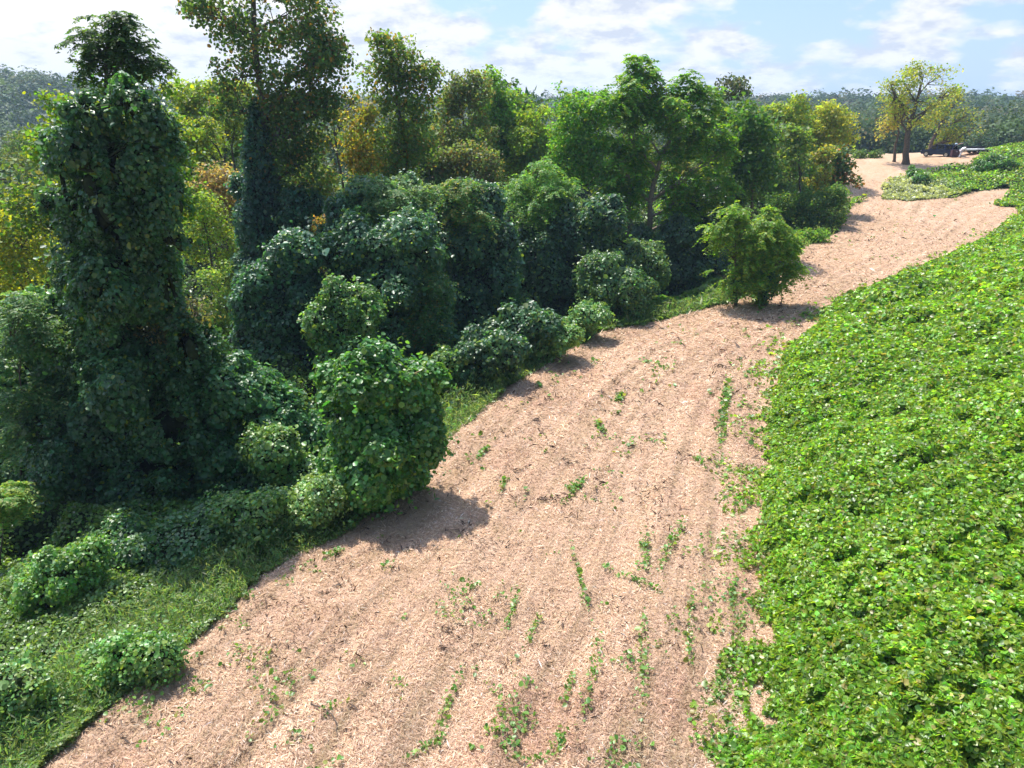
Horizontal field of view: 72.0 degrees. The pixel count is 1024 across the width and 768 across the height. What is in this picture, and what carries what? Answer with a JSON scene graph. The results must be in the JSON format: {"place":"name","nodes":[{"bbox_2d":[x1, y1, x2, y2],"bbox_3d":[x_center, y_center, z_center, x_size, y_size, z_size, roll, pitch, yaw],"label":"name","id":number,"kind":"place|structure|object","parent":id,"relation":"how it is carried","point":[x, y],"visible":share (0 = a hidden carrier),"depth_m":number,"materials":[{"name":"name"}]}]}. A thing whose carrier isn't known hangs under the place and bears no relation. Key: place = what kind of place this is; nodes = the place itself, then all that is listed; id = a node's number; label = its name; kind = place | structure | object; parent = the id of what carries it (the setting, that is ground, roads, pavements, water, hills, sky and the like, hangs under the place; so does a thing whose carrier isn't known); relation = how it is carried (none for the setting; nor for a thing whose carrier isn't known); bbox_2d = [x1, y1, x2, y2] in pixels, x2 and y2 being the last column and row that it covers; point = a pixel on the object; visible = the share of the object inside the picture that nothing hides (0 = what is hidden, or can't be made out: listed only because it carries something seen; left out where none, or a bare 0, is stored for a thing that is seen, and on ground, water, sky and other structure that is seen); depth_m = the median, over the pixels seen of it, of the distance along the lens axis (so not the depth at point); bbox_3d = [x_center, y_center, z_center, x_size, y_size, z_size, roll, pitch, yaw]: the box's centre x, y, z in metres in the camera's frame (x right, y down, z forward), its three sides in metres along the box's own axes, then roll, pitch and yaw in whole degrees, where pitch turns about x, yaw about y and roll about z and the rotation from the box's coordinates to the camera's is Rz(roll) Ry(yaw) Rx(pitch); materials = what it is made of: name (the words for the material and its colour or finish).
{"place":"outdoors","nodes":[
{"label":"outdoors","id":0,"kind":"place"},
{"bbox_2d":[0,0,1023,98],"label":"sky","id":1,"kind":"structure","parent":0,"point":[784,46],"materials":[{"name":"blue"}]},
{"bbox_2d":[1,100,1023,767],"bbox_3d":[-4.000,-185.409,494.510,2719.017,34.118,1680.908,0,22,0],"label":"ground","id":2,"kind":"structure","parent":0,"point":[873,172],"depth_m":19.89,"materials":[{"name":"beige soil"}]},
{"bbox_2d":[0,131,30,199],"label":"forest tree","id":3,"kind":"object","parent":2,"relation":"on","point":[11,147],"visible":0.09,"depth_m":77.42,"materials":[{"name":"green plant"}]},
{"bbox_2d":[0,480,44,567],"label":"bush","id":4,"kind":"object","parent":2,"relation":"on","point":[16,502],"visible":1,"depth_m":21.25,"materials":[{"name":"green plant"}]},
{"bbox_2d":[0,123,50,192],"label":"forest tree","id":5,"kind":"object","parent":2,"relation":"on","point":[19,145],"visible":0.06,"depth_m":72.87,"materials":[{"name":"green plant"}]},
{"bbox_2d":[0,148,53,243],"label":"forest tree","id":6,"kind":"object","parent":2,"relation":"on","point":[12,163],"visible":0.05,"depth_m":69.08,"materials":[{"name":"green plant"}]},
{"bbox_2d":[0,167,55,287],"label":"forest tree","id":7,"kind":"object","parent":2,"relation":"on","point":[18,177],"visible":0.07,"depth_m":52.48,"materials":[{"name":"green plant"}]},
{"bbox_2d":[0,209,61,308],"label":"tree","id":8,"kind":"object","parent":2,"relation":"on","point":[17,256],"visible":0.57,"depth_m":33.70,"materials":[{"name":"green plant"}]},
{"bbox_2d":[0,197,63,291],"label":"tree","id":9,"kind":"object","parent":2,"relation":"on","point":[40,281],"visible":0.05,"depth_m":38.08,"materials":[{"name":"green plant"}]},
{"bbox_2d":[0,290,83,480],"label":"sumac","id":10,"kind":"object","parent":2,"relation":"on","point":[28,337],"visible":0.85,"depth_m":22.92,"materials":[{"name":"green plant"}]},
{"bbox_2d":[0,634,91,751],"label":"weed mound","id":11,"kind":"object","parent":2,"relation":"on","point":[18,686],"visible":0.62,"depth_m":14.51,"materials":[{"name":"green plant"}]},
{"bbox_2d":[0,161,91,247],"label":"spreading tree","id":12,"kind":"object","parent":2,"relation":"on","point":[38,220],"visible":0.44,"depth_m":26.89,"materials":[{"name":"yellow plant"}]},
{"bbox_2d":[0,278,109,486],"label":"mound","id":13,"kind":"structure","parent":2,"relation":"on","point":[53,298],"depth_m":24.13,"materials":[{"name":"green plant"}]},
{"bbox_2d":[0,530,124,624],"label":"weed mound","id":14,"kind":"object","parent":2,"relation":"on","point":[55,582],"visible":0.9,"depth_m":18.35,"materials":[{"name":"green plant"}]},
{"bbox_2d":[13,63,212,448],"bbox_3d":[-12.526,-2.290,24.356,5.934,16.175,2.368,0,22,0],"label":"vine draped tree","id":15,"kind":"object","parent":2,"relation":"on","point":[51,108],"visible":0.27,"depth_m":21.86,"materials":[{"name":"green plant"}]},
{"bbox_2d":[54,10,180,430],"bbox_3d":[-12.029,-2.813,23.890,3.870,17.522,2.527,0,22,0],"label":"locust tree","id":16,"kind":"object","parent":2,"relation":"on","point":[119,46],"visible":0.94,"depth_m":20.68,"materials":[{"name":"green plant"}]},
{"bbox_2d":[0,66,246,539],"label":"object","id":17,"kind":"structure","parent":2,"relation":"on","point":[109,289],"depth_m":22.27,"materials":[{"name":"green plant"}]},
{"bbox_2d":[65,611,200,712],"bbox_3d":[-8.491,6.554,15.889,3.014,2.720,2.483,0,22,0],"label":"weed mound","id":18,"kind":"object","parent":2,"relation":"on","point":[138,655],"visible":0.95,"depth_m":15.40,"materials":[{"name":"green plant"}]},
{"bbox_2d":[77,489,234,575],"bbox_3d":[-10.146,5.138,21.249,4.979,3.451,3.793,0,22,0],"label":"weed mound","id":19,"kind":"object","parent":2,"relation":"on","point":[133,538],"visible":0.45,"depth_m":20.25,"materials":[{"name":"green plant"}]},
{"bbox_2d":[124,294,225,361],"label":"mound","id":20,"kind":"object","parent":2,"relation":"on","point":[196,311],"visible":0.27,"depth_m":23.92,"materials":[{"name":"green plant"}]},
{"bbox_2d":[140,153,226,258],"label":"forest tree","id":21,"kind":"object","parent":2,"relation":"on","point":[189,224],"visible":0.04,"depth_m":60.47,"materials":[{"name":"green plant"}]},
{"bbox_2d":[162,108,237,248],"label":"tree","id":22,"kind":"object","parent":2,"relation":"on","point":[202,138],"visible":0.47,"depth_m":47.75,"materials":[{"name":"green plant"}]},
{"bbox_2d":[157,72,248,225],"bbox_3d":[-23.117,-13.738,56.072,7.220,20.364,6.083,0,22,0],"label":"tree","id":23,"kind":"object","parent":2,"relation":"on","point":[189,107],"visible":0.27,"depth_m":51.90,"materials":[{"name":"green plant"}]},
{"bbox_2d":[174,185,241,355],"bbox_3d":[-17.867,-5.489,42.981,5.444,12.822,3.745,0,22,0],"label":"tree","id":24,"kind":"object","parent":2,"relation":"on","point":[223,231],"visible":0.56,"depth_m":41.35,"materials":[{"name":"green plant"}]},
{"bbox_2d":[179,258,239,354],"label":"tree","id":25,"kind":"object","parent":2,"relation":"on","point":[216,304],"visible":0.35,"depth_m":39.65,"materials":[{"name":"green plant"}]},
{"bbox_2d":[185,160,242,290],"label":"tree","id":26,"kind":"object","parent":2,"relation":"on","point":[216,181],"visible":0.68,"depth_m":42.99,"materials":[{"name":"orange plant"}]},
{"bbox_2d":[209,79,255,252],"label":"tree","id":27,"kind":"object","parent":2,"relation":"on","point":[235,125],"visible":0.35,"depth_m":49.62,"materials":[{"name":"green plant"}]},
{"bbox_2d":[190,482,296,561],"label":"weed mound","id":28,"kind":"object","parent":2,"relation":"on","point":[237,511],"visible":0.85,"depth_m":20.11,"materials":[{"name":"green plant"}]},
{"bbox_2d":[161,346,331,507],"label":"vine spur","id":29,"kind":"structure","parent":2,"relation":"on","point":[240,386],"depth_m":24.90,"materials":[{"name":"green plant"}]},
{"bbox_2d":[175,0,358,279],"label":"vine wrapped tree","id":30,"kind":"object","parent":2,"relation":"on","point":[255,189],"visible":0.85,"depth_m":36.77,"materials":[{"name":"green plant"}]},
{"bbox_2d":[209,120,330,226],"bbox_3d":[-18.472,-11.201,54.905,8.969,19.197,10.041,-8,23,-19],"label":"forest tree","id":31,"kind":"object","parent":2,"relation":"on","point":[236,153],"visible":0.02,"depth_m":52.74,"materials":[{"name":"green plant"}]},
{"bbox_2d":[224,220,329,372],"bbox_3d":[-11.235,-1.435,34.907,6.664,13.024,7.124,-17,27,-35],"label":"vine mound","id":32,"kind":"object","parent":2,"relation":"on","point":[265,306],"visible":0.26,"depth_m":32.21,"materials":[{"name":"green plant"}]},
{"bbox_2d":[233,418,324,491],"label":"weed mound","id":33,"kind":"object","parent":2,"relation":"on","point":[273,455],"visible":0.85,"depth_m":23.36,"materials":[{"name":"green plant"}]},
{"bbox_2d":[284,157,341,276],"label":"tree","id":34,"kind":"object","parent":2,"relation":"on","point":[323,180],"visible":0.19,"depth_m":45.10,"materials":[{"name":"green plant"}]},
{"bbox_2d":[271,463,358,540],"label":"weed mound","id":35,"kind":"object","parent":2,"relation":"on","point":[325,495],"visible":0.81,"depth_m":20.71,"materials":[{"name":"green plant"}]},
{"bbox_2d":[304,190,357,290],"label":"vine mound","id":36,"kind":"object","parent":2,"relation":"on","point":[331,208],"visible":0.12,"depth_m":34.99,"materials":[{"name":"green plant"}]},
{"bbox_2d":[319,125,346,172],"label":"forest tree","id":37,"kind":"object","parent":2,"relation":"on","point":[332,155],"visible":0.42,"depth_m":111.74,"materials":[{"name":"green plant"}]},
{"bbox_2d":[305,85,367,192],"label":"tree","id":38,"kind":"object","parent":2,"relation":"on","point":[352,103],"visible":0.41,"depth_m":45.73,"materials":[{"name":"green plant"}]},
{"bbox_2d":[296,272,400,418],"bbox_3d":[-7.099,-0.982,31.339,4.714,8.134,4.512,0,22,0],"label":"vine mound","id":39,"kind":"object","parent":2,"relation":"on","point":[336,318],"visible":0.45,"depth_m":30.20,"materials":[{"name":"green plant"}]},
{"bbox_2d":[333,100,387,191],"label":"autumn tree","id":40,"kind":"object","parent":2,"relation":"on","point":[356,163],"visible":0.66,"depth_m":41.26,"materials":[{"name":"yellow plant"}]},
{"bbox_2d":[308,332,459,526],"bbox_3d":[-4.013,1.465,22.320,4.577,6.279,4.344,-19,29,-39],"label":"vine covered shrub","id":41,"kind":"object","parent":2,"relation":"on","point":[384,446],"visible":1,"depth_m":21.29,"materials":[{"name":"green plant"}]},
{"bbox_2d":[323,168,446,282],"bbox_3d":[-6.719,-4.418,38.964,7.048,14.508,5.790,0,22,0],"label":"vine mound","id":42,"kind":"object","parent":2,"relation":"on","point":[353,191],"visible":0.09,"depth_m":35.98,"materials":[{"name":"green plant"}]},
{"bbox_2d":[317,199,469,360],"bbox_3d":[-5.815,-1.961,35.466,7.610,14.218,6.817,0,22,0],"label":"vine mound","id":43,"kind":"object","parent":2,"relation":"on","point":[398,252],"visible":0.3,"depth_m":32.71,"materials":[{"name":"green plant"}]},
{"bbox_2d":[354,27,447,185],"bbox_3d":[-7.010,-11.509,44.821,6.045,20.070,4.686,6,23,15],"label":"poplar","id":44,"kind":"object","parent":2,"relation":"on","point":[395,72],"visible":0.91,"depth_m":42.16,"materials":[{"name":"green plant"}]},
{"bbox_2d":[0,156,831,668],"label":"weed mat","id":45,"kind":"object","parent":2,"relation":"on","point":[38,528],"visible":0.03,"depth_m":24.29,"materials":[{"name":"green plant"}]},
{"bbox_2d":[374,111,462,206],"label":"forest tree","id":46,"kind":"object","parent":2,"relation":"on","point":[424,178],"visible":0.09,"depth_m":51.45,"materials":[{"name":"green plant"}]},
{"bbox_2d":[0,161,854,767],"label":"weed carpet","id":47,"kind":"object","parent":2,"relation":"on","point":[32,631],"visible":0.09,"depth_m":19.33,"materials":[{"name":"green plant"}]},
{"bbox_2d":[571,226,671,292],"bbox_3d":[6.889,-8.043,44.812,6.478,4.294,3.323,-2,22,-5],"label":"vine hump","id":48,"kind":"object","parent":47,"relation":"on","point":[651,259],"visible":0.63,"depth_m":44.06,"materials":[{"name":"green plant"}]},
{"bbox_2d":[428,340,474,396],"bbox_3d":[-2.958,-0.570,31.750,2.678,2.757,2.488,0,22,0],"label":"vine hump","id":49,"kind":"object","parent":2,"relation":"on","point":[442,354],"visible":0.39,"depth_m":30.89,"materials":[{"name":"green plant"}]},
{"bbox_2d":[427,66,500,177],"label":"tree","id":50,"kind":"object","parent":2,"relation":"on","point":[461,93],"visible":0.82,"depth_m":54.45,"materials":[{"name":"green plant"}]},
{"bbox_2d":[420,138,512,204],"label":"tree","id":51,"kind":"object","parent":2,"relation":"on","point":[462,154],"visible":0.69,"depth_m":51.11,"materials":[{"name":"green plant"}]},
{"bbox_2d":[435,178,502,317],"bbox_3d":[-2.472,-6.207,39.896,4.110,10.548,3.252,7,23,17],"label":"ailanthus","id":52,"kind":"object","parent":2,"relation":"on","point":[464,218],"visible":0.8,"depth_m":37.89,"materials":[{"name":"green plant"}]},
{"bbox_2d":[431,176,540,345],"bbox_3d":[-2.188,-5.112,41.478,8.638,13.761,6.356,0,22,0],"label":"vine mound","id":53,"kind":"object","parent":2,"relation":"on","point":[489,282],"visible":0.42,"depth_m":39.26,"materials":[{"name":"green plant"}]},
{"bbox_2d":[439,319,534,392],"bbox_3d":[-1.308,-1.158,32.007,4.697,3.208,3.309,0,22,0],"label":"vine hump","id":54,"kind":"object","parent":2,"relation":"on","point":[504,350],"visible":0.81,"depth_m":31.34,"materials":[{"name":"green plant"}]},
{"bbox_2d":[457,64,521,166],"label":"tree","id":55,"kind":"object","parent":2,"relation":"on","point":[496,110],"visible":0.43,"depth_m":58.26,"materials":[{"name":"green plant"}]},
{"bbox_2d":[0,64,1023,176],"bbox_3d":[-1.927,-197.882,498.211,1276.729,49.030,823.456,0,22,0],"label":"forest","id":56,"kind":"object","parent":2,"relation":"on","point":[1007,109],"visible":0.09,"depth_m":267.09,"materials":[{"name":"green plant"}]},
{"bbox_2d":[483,87,543,223],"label":"tree","id":57,"kind":"object","parent":2,"relation":"on","point":[519,98],"visible":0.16,"depth_m":59.59,"materials":[{"name":"green plant"}]},
{"bbox_2d":[472,75,556,226],"bbox_3d":[-0.303,-17.381,64.861,8.282,20.450,8.542,19,29,40],"label":"forest tree","id":58,"kind":"object","parent":2,"relation":"on","point":[528,94],"visible":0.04,"depth_m":61.98,"materials":[{"name":"green plant"}]},
{"bbox_2d":[479,298,567,356],"bbox_3d":[0.291,-2.731,34.807,4.926,3.009,3.246,0,22,0],"label":"vine hump","id":59,"kind":"object","parent":2,"relation":"on","point":[535,322],"visible":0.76,"depth_m":34.05,"materials":[{"name":"green plant"}]},
{"bbox_2d":[40,179,1016,767],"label":"straw","id":60,"kind":"object","parent":2,"relation":"on","point":[494,751],"visible":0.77,"depth_m":17.43,"materials":[{"name":"plant"}]},
{"bbox_2d":[488,103,569,222],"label":"tree","id":61,"kind":"object","parent":2,"relation":"on","point":[528,149],"visible":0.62,"depth_m":57.74,"materials":[{"name":"green plant"}]},
{"bbox_2d":[93,210,990,767],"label":"debris","id":62,"kind":"object","parent":2,"relation":"on","point":[509,552],"visible":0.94,"depth_m":18.67,"materials":[{"name":"plant"}]},
{"bbox_2d":[496,156,588,254],"bbox_3d":[1.906,-8.770,45.813,6.755,11.443,4.810,4,22,11],"label":"ailanthus","id":63,"kind":"object","parent":2,"relation":"on","point":[548,191],"visible":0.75,"depth_m":44.17,"materials":[{"name":"green plant"}]},
{"bbox_2d":[99,191,991,767],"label":"regrowth","id":64,"kind":"object","parent":2,"relation":"on","point":[643,543],"visible":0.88,"depth_m":16.86,"materials":[{"name":"green plant"}]},
{"bbox_2d":[531,318,590,363],"bbox_3d":[1.879,-2.178,35.283,3.765,2.893,2.596,14,26,31],"label":"edge shrub","id":65,"kind":"object","parent":2,"relation":"on","point":[570,336],"visible":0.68,"depth_m":34.38,"materials":[{"name":"green plant"}]},
{"bbox_2d":[514,190,631,318],"bbox_3d":[3.108,-6.439,45.506,9.353,11.712,6.675,0,22,0],"label":"vine mound","id":66,"kind":"object","parent":2,"relation":"on","point":[548,268],"visible":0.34,"depth_m":43.83,"materials":[{"name":"green plant"}]},
{"bbox_2d":[541,80,623,198],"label":"tree","id":67,"kind":"object","parent":2,"relation":"on","point":[578,155],"visible":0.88,"depth_m":50.28,"materials":[{"name":"green plant"}]},
{"bbox_2d":[561,296,618,342],"bbox_3d":[3.823,-3.295,38.176,3.924,2.733,2.642,0,22,0],"label":"edge shrub","id":68,"kind":"object","parent":2,"relation":"on","point":[592,319],"visible":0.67,"depth_m":37.47,"materials":[{"name":"green plant"}]},
{"bbox_2d":[570,246,659,320],"bbox_3d":[6.180,-5.537,42.349,5.303,5.255,5.009,-12,25,-28],"label":"round bush","id":69,"kind":"object","parent":2,"relation":"on","point":[615,279],"visible":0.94,"depth_m":40.99,"materials":[{"name":"green plant"}]},
{"bbox_2d":[587,116,664,235],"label":"forest tree","id":70,"kind":"object","parent":2,"relation":"on","point":[646,193],"visible":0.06,"depth_m":65.01,"materials":[{"name":"green plant"}]},
{"bbox_2d":[582,53,748,230],"bbox_3d":[10.902,-14.446,51.353,12.216,17.487,6.513,0,22,0],"label":"walnut tree","id":71,"kind":"object","parent":2,"relation":"on","point":[658,107],"visible":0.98,"depth_m":49.49,"materials":[{"name":"green plant"}]},
{"bbox_2d":[616,210,728,296],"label":"vine mound","id":72,"kind":"object","parent":2,"relation":"on","point":[687,270],"visible":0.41,"depth_m":50.03,"materials":[{"name":"green plant"}]},
{"bbox_2d":[655,148,708,199],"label":"forest tree","id":73,"kind":"object","parent":2,"relation":"on","point":[690,165],"visible":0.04,"depth_m":65.34,"materials":[{"name":"green plant"}]},
{"bbox_2d":[656,173,746,266],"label":"vine mound","id":74,"kind":"object","parent":2,"relation":"on","point":[710,218],"visible":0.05,"depth_m":53.83,"materials":[{"name":"green plant"}]},
{"bbox_2d":[698,103,752,252],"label":"tree","id":75,"kind":"object","parent":2,"relation":"on","point":[723,117],"visible":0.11,"depth_m":55.95,"materials":[{"name":"green plant"}]},
{"bbox_2d":[709,72,753,110],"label":"tree","id":76,"kind":"object","parent":2,"relation":"on","point":[736,84],"visible":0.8,"depth_m":69.55,"materials":[{"name":"green plant"}]},
{"bbox_2d":[694,199,777,305],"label":"tree","id":77,"kind":"object","parent":2,"relation":"on","point":[728,228],"visible":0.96,"depth_m":42.34,"materials":[{"name":"green plant"}]},
{"bbox_2d":[720,90,787,225],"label":"tree","id":78,"kind":"object","parent":2,"relation":"on","point":[754,167],"visible":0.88,"depth_m":52.42,"materials":[{"name":"green plant"}]},
{"bbox_2d":[717,114,790,221],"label":"forest tree","id":79,"kind":"object","parent":2,"relation":"on","point":[775,154],"visible":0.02,"depth_m":62.77,"materials":[{"name":"green plant"}]},
{"bbox_2d":[723,203,816,305],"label":"tree","id":80,"kind":"object","parent":2,"relation":"on","point":[768,227],"visible":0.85,"depth_m":42.61,"materials":[{"name":"green plant"}]},
{"bbox_2d":[755,179,798,211],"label":"shrub","id":81,"kind":"object","parent":2,"relation":"on","point":[782,186],"visible":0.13,"depth_m":71.52,"materials":[{"name":"green plant"}]},
{"bbox_2d":[760,190,814,227],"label":"shrub","id":82,"kind":"object","parent":2,"relation":"on","point":[784,205],"visible":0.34,"depth_m":66.69,"materials":[{"name":"green plant"}]},
{"bbox_2d":[758,89,829,181],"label":"tree","id":83,"kind":"object","parent":2,"relation":"on","point":[796,112],"visible":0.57,"depth_m":77.33,"materials":[{"name":"green plant"}]},
{"bbox_2d":[772,119,823,223],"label":"tree","id":84,"kind":"object","parent":2,"relation":"on","point":[801,141],"visible":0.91,"depth_m":64.50,"materials":[{"name":"green plant"}]},
{"bbox_2d":[788,227,837,245],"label":"edge weeds","id":85,"kind":"object","parent":2,"relation":"on","point":[817,234],"visible":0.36,"depth_m":59.97,"materials":[{"name":"green plant"}]},
{"bbox_2d":[802,143,838,192],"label":"tree","id":86,"kind":"object","parent":2,"relation":"on","point":[824,154],"visible":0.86,"depth_m":66.48,"materials":[{"name":"green plant"}]},
{"bbox_2d":[793,181,852,230],"bbox_3d":[28.457,-15.883,64.969,5.481,5.683,4.681,0,22,0],"label":"shrub","id":87,"kind":"object","parent":2,"relation":"on","point":[819,204],"visible":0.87,"depth_m":63.98,"materials":[{"name":"green plant"}]},
{"bbox_2d":[810,99,864,151],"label":"tree","id":88,"kind":"object","parent":2,"relation":"on","point":[833,119],"visible":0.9,"depth_m":77.60,"materials":[{"name":"green plant"}]},
{"bbox_2d":[820,143,864,216],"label":"tree","id":89,"kind":"object","parent":2,"relation":"on","point":[843,171],"visible":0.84,"depth_m":67.55,"materials":[{"name":"green plant"}]},
{"bbox_2d":[687,141,1023,767],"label":"kudzu field","id":90,"kind":"structure","parent":2,"relation":"on","point":[844,694],"depth_m":18.42,"materials":[{"name":"green plant"}]},
{"bbox_2d":[873,93,911,161],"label":"knoll tree","id":91,"kind":"object","parent":2,"relation":"on","point":[890,128],"visible":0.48,"depth_m":89.03,"materials":[{"name":"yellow plant"}]},
{"bbox_2d":[803,146,1023,758],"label":"vine mat","id":92,"kind":"object","parent":2,"relation":"on","point":[966,417],"visible":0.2,"depth_m":33.91,"materials":[{"name":"green plant"}]},
{"bbox_2d":[873,58,970,164],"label":"knoll tree","id":93,"kind":"object","parent":2,"relation":"on","point":[912,122],"visible":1,"depth_m":86.11,"materials":[{"name":"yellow plant"}]},
{"bbox_2d":[908,170,935,184],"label":"vine bush","id":94,"kind":"object","parent":2,"relation":"on","point":[919,175],"visible":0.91,"depth_m":80.08,"materials":[{"name":"green plant"}]},
{"bbox_2d":[921,143,961,156],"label":"parked car","id":95,"kind":"object","parent":2,"relation":"on","point":[944,150],"visible":0.89,"depth_m":91.89,"materials":[{"name":"blue paint"}]},
{"bbox_2d":[923,87,985,148],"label":"knoll tree","id":96,"kind":"object","parent":2,"relation":"on","point":[937,132],"visible":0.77,"depth_m":96.29,"materials":[{"name":"green plant"}]},
{"bbox_2d":[967,127,999,148],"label":"forest tree","id":97,"kind":"object","parent":2,"relation":"on","point":[980,141],"visible":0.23,"depth_m":129.10,"materials":[{"name":"green plant"}]},
{"bbox_2d":[972,156,996,171],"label":"vine bush","id":98,"kind":"object","parent":2,"relation":"on","point":[980,165],"visible":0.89,"depth_m":82.80,"materials":[{"name":"green plant"}]},
{"bbox_2d":[984,149,1021,169],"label":"vine bush","id":99,"kind":"object","parent":2,"relation":"on","point":[999,160],"visible":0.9,"depth_m":82.60,"materials":[{"name":"green plant"}]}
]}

